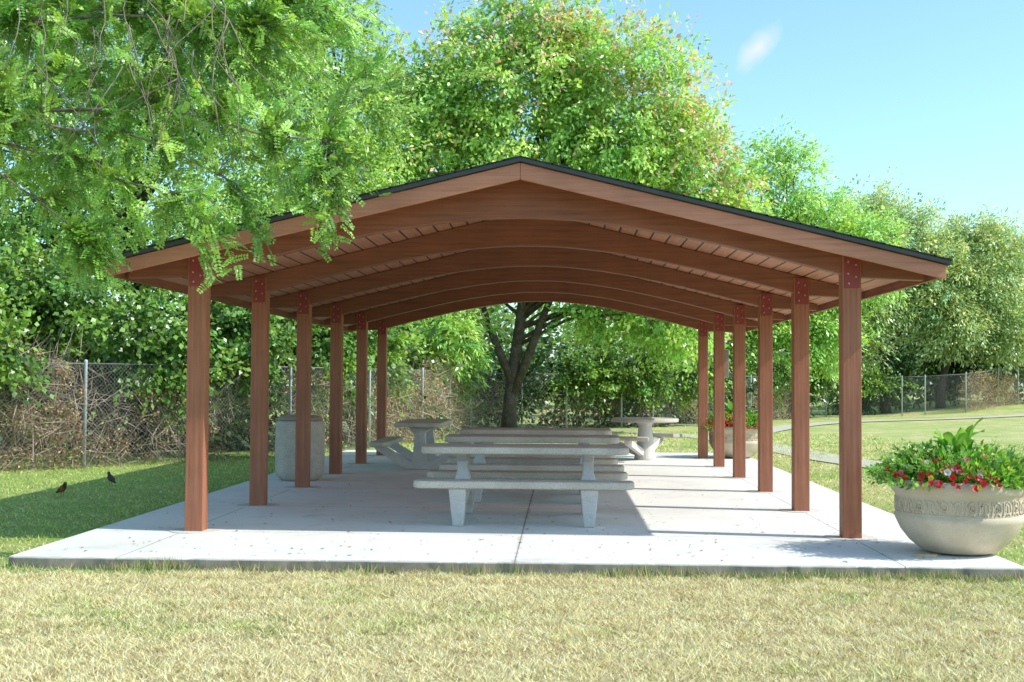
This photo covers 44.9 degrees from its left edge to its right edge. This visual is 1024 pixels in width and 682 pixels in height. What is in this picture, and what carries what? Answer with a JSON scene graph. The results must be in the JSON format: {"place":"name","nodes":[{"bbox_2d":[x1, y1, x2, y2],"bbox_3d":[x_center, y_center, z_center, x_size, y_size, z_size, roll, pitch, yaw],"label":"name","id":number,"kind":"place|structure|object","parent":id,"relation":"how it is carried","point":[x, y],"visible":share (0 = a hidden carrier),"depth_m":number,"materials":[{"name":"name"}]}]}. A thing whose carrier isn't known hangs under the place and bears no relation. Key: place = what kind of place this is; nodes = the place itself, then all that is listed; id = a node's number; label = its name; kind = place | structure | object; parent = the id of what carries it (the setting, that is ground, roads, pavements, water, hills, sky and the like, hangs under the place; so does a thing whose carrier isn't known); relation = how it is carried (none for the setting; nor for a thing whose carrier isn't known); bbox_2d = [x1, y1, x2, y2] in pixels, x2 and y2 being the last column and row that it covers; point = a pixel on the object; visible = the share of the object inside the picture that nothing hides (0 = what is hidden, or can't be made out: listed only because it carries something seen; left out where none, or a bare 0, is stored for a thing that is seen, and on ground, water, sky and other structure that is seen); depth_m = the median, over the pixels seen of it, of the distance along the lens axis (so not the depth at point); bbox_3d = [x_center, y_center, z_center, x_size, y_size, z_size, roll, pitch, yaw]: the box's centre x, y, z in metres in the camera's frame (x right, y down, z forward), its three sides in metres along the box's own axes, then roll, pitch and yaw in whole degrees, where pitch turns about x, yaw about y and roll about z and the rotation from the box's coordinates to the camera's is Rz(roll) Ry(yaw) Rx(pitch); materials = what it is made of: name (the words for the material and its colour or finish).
{"place":"outdoors","nodes":[
{"label":"outdoors","id":0,"kind":"place"},
{"bbox_2d":[0,386,1023,681],"bbox_3d":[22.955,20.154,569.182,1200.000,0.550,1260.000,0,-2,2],"label":"ground","id":1,"kind":"structure","parent":0,"point":[912,428],"depth_m":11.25,"materials":[{"name":"green plant"}]},
{"bbox_2d":[55,482,66,496],"bbox_3d":[-5.735,1.887,15.800,0.226,0.199,0.115,-3,-4,59],"label":"bird","id":2,"kind":"object","parent":1,"relation":"on","point":[62,488],"visible":1,"depth_m":15.75},
{"bbox_2d":[107,471,115,485],"bbox_3d":[-5.644,1.943,17.478,0.226,0.199,0.115,0,-2,23],"label":"bird","id":3,"kind":"object","parent":1,"relation":"on","point":[110,478],"visible":1,"depth_m":17.46},
{"bbox_2d":[0,0,377,442],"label":"locust tree","id":4,"kind":"object","parent":1,"relation":"on","point":[8,228],"visible":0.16,"depth_m":25.81,"materials":[{"name":"green plant"}]},
{"bbox_2d":[0,0,402,293],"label":"honey locust tree","id":5,"kind":"object","parent":1,"relation":"on","point":[157,93],"visible":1,"depth_m":10.31,"materials":[{"name":"green plant"}]},
{"bbox_2d":[185,0,439,439],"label":"locust tree","id":6,"kind":"object","parent":1,"relation":"on","point":[381,100],"visible":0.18,"depth_m":30.99,"materials":[{"name":"green plant"}]},
{"bbox_2d":[388,309,498,407],"bbox_3d":[-2.929,0.387,33.689,5.763,4.677,3.662,2,-2,-37],"label":"sumac tree","id":7,"kind":"object","parent":1,"relation":"on","point":[453,334],"visible":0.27,"depth_m":33.90,"materials":[{"name":"green plant"}]},
{"bbox_2d":[0,270,1023,461],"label":"undergrowth","id":8,"kind":"object","parent":1,"relation":"on","point":[428,358],"visible":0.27,"depth_m":40.25,"materials":[{"name":"green plant"}]},
{"bbox_2d":[0,359,1023,470],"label":"chain link fence","id":9,"kind":"object","parent":1,"relation":"on","point":[85,403],"visible":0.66,"depth_m":25.61,"materials":[{"name":"metal"}]},
{"bbox_2d":[0,226,922,441],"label":"vine thicket","id":10,"kind":"object","parent":9,"relation":"on","point":[29,306],"visible":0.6,"depth_m":22.78,"materials":[{"name":"green plant"}]},
{"bbox_2d":[0,321,1023,471],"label":"dry vines","id":11,"kind":"object","parent":9,"relation":"attached to","point":[457,421],"visible":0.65,"depth_m":23.04,"materials":[{"name":"brown plant"}]},
{"bbox_2d":[8,284,1023,409],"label":"distant woods","id":12,"kind":"object","parent":1,"relation":"on","point":[504,316],"visible":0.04,"depth_m":70.77,"materials":[{"name":"green plant"}]},
{"bbox_2d":[301,0,786,427],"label":"golden rain tree","id":13,"kind":"object","parent":1,"relation":"on","point":[581,88],"visible":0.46,"depth_m":35.76,"materials":[{"name":"green plant"}]},
{"bbox_2d":[630,320,790,412],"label":"maple tree","id":14,"kind":"object","parent":1,"relation":"on","point":[753,336],"visible":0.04,"depth_m":50.91,"materials":[{"name":"green plant"}]},
{"bbox_2d":[734,114,932,418],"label":"locust tree","id":15,"kind":"object","parent":1,"relation":"on","point":[826,346],"visible":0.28,"depth_m":52.87,"materials":[{"name":"green plant"}]},
{"bbox_2d":[823,164,1001,413],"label":"olive tree","id":16,"kind":"object","parent":1,"relation":"on","point":[924,240],"visible":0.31,"depth_m":59.03,"materials":[{"name":"green plant"}]},
{"bbox_2d":[888,197,1023,408],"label":"olive tree","id":17,"kind":"object","parent":1,"relation":"on","point":[975,335],"visible":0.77,"depth_m":59.96,"materials":[{"name":"green plant"}]},
{"bbox_2d":[977,231,1023,385],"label":"maple tree","id":18,"kind":"object","parent":1,"relation":"on","point":[1009,318],"visible":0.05,"depth_m":63.55,"materials":[{"name":"green plant"}]},
{"bbox_2d":[0,0,1023,385],"label":"sky","id":19,"kind":"structure","parent":0,"point":[932,91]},
{"bbox_2d":[8,450,1023,580],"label":"pavement","id":20,"kind":"structure","parent":0,"point":[682,506],"depth_m":11.60,"materials":[{"name":"concrete"}]},
{"bbox_2d":[275,415,324,480],"bbox_3d":[-3.016,1.514,17.645,0.700,0.922,0.700,0,-2,2],"label":"trash can","id":21,"kind":"object","parent":20,"relation":"on","point":[285,432],"visible":0.65,"depth_m":17.39,"materials":[{"name":"grey concrete"}]},
{"bbox_2d":[369,419,454,469],"bbox_3d":[-1.448,1.699,20.530,1.530,0.760,2.150,0,-2,2],"label":"picnic table","id":22,"kind":"object","parent":20,"relation":"on","point":[423,431],"visible":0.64,"depth_m":19.84,"materials":[{"name":"concrete"}]},
{"bbox_2d":[413,443,633,527],"bbox_3d":[0.138,1.451,12.714,2.150,0.760,1.530,0,-2,2],"label":"picnic table","id":23,"kind":"object","parent":20,"relation":"on","point":[462,482],"visible":1,"depth_m":12.34,"materials":[{"name":"concrete"}]},
{"bbox_2d":[81,465,967,562],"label":"fallen leaves","id":24,"kind":"object","parent":20,"relation":"on","point":[518,542],"visible":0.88,"depth_m":10.75,"materials":[{"name":"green plant"}]},
{"bbox_2d":[105,156,952,540],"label":"pavilion","id":25,"kind":"structure","parent":20,"relation":"on","point":[515,230],"depth_m":13.87,"materials":[{"name":"brown wood"}]},
{"bbox_2d":[439,434,623,502],"bbox_3d":[0.242,1.529,15.060,2.150,0.760,1.530,0,-2,2],"label":"picnic table","id":26,"kind":"object","parent":20,"relation":"on","point":[479,462],"visible":0.74,"depth_m":14.70,"materials":[{"name":"concrete"}]},
{"bbox_2d":[455,427,614,457],"bbox_3d":[0.331,1.602,17.257,2.150,0.760,1.530,0,-2,2],"label":"picnic table","id":27,"kind":"object","parent":20,"relation":"on","point":[559,431],"visible":0.31,"depth_m":16.89,"materials":[{"name":"concrete"}]},
{"bbox_2d":[612,417,681,459],"bbox_3d":[2.298,1.799,22.884,1.588,0.760,1.958,-1,-2,37],"label":"picnic table","id":28,"kind":"object","parent":20,"relation":"on","point":[645,446],"visible":0.84,"depth_m":22.62,"materials":[{"name":"concrete"}]},
{"bbox_2d":[708,425,757,457],"bbox_3d":[4.245,1.903,23.498,1.082,0.593,1.082,1,-2,-26],"label":"planter","id":29,"kind":"object","parent":20,"relation":"on","point":[752,442],"visible":0.45,"depth_m":23.07,"materials":[{"name":"concrete"}]},
{"bbox_2d":[696,408,757,429],"bbox_3d":[4.218,1.469,23.505,1.423,0.446,1.393,0,-2,2],"label":"flowering plant","id":30,"kind":"object","parent":29,"relation":"in","point":[751,418],"visible":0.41,"depth_m":23.13,"materials":[{"name":"green plant"}]},
{"bbox_2d":[725,399,748,412],"bbox_3d":[4.236,1.313,23.490,0.472,0.448,0.381,-1,-2,25],"label":"leafy plant","id":31,"kind":"object","parent":29,"relation":"in","point":[729,404],"visible":0.22,"depth_m":23.45,"materials":[{"name":"green plant"}]},
{"bbox_2d":[914,553,937,557],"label":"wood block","id":32,"kind":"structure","parent":20,"relation":"on","point":[927,555],"depth_m":10.10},
{"bbox_2d":[890,474,1023,554],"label":"planter","id":33,"kind":"object","parent":20,"relation":"on","point":[965,519],"visible":0.94,"depth_m":10.02,"materials":[{"name":"concrete"}]},
{"bbox_2d":[864,436,1023,491],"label":"flowering plant","id":34,"kind":"object","parent":33,"relation":"in","point":[921,463],"visible":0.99,"depth_m":10.11,"materials":[{"name":"green plant"}]},
{"bbox_2d":[929,417,984,464],"bbox_3d":[3.762,0.865,10.438,0.449,0.453,0.471,0,-2,2],"label":"leafy plant","id":35,"kind":"object","parent":33,"relation":"in","point":[966,435],"visible":0.59,"depth_m":10.34,"materials":[{"name":"green plant"}]},
{"bbox_2d":[611,430,961,474],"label":"path","id":36,"kind":"structure","parent":0,"point":[836,460],"depth_m":25.93,"materials":[{"name":"concrete"}]},
{"bbox_2d":[773,414,1023,432],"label":"path","id":37,"kind":"structure","parent":0,"point":[780,428],"depth_m":50.59,"materials":[{"name":"concrete"}]}
]}

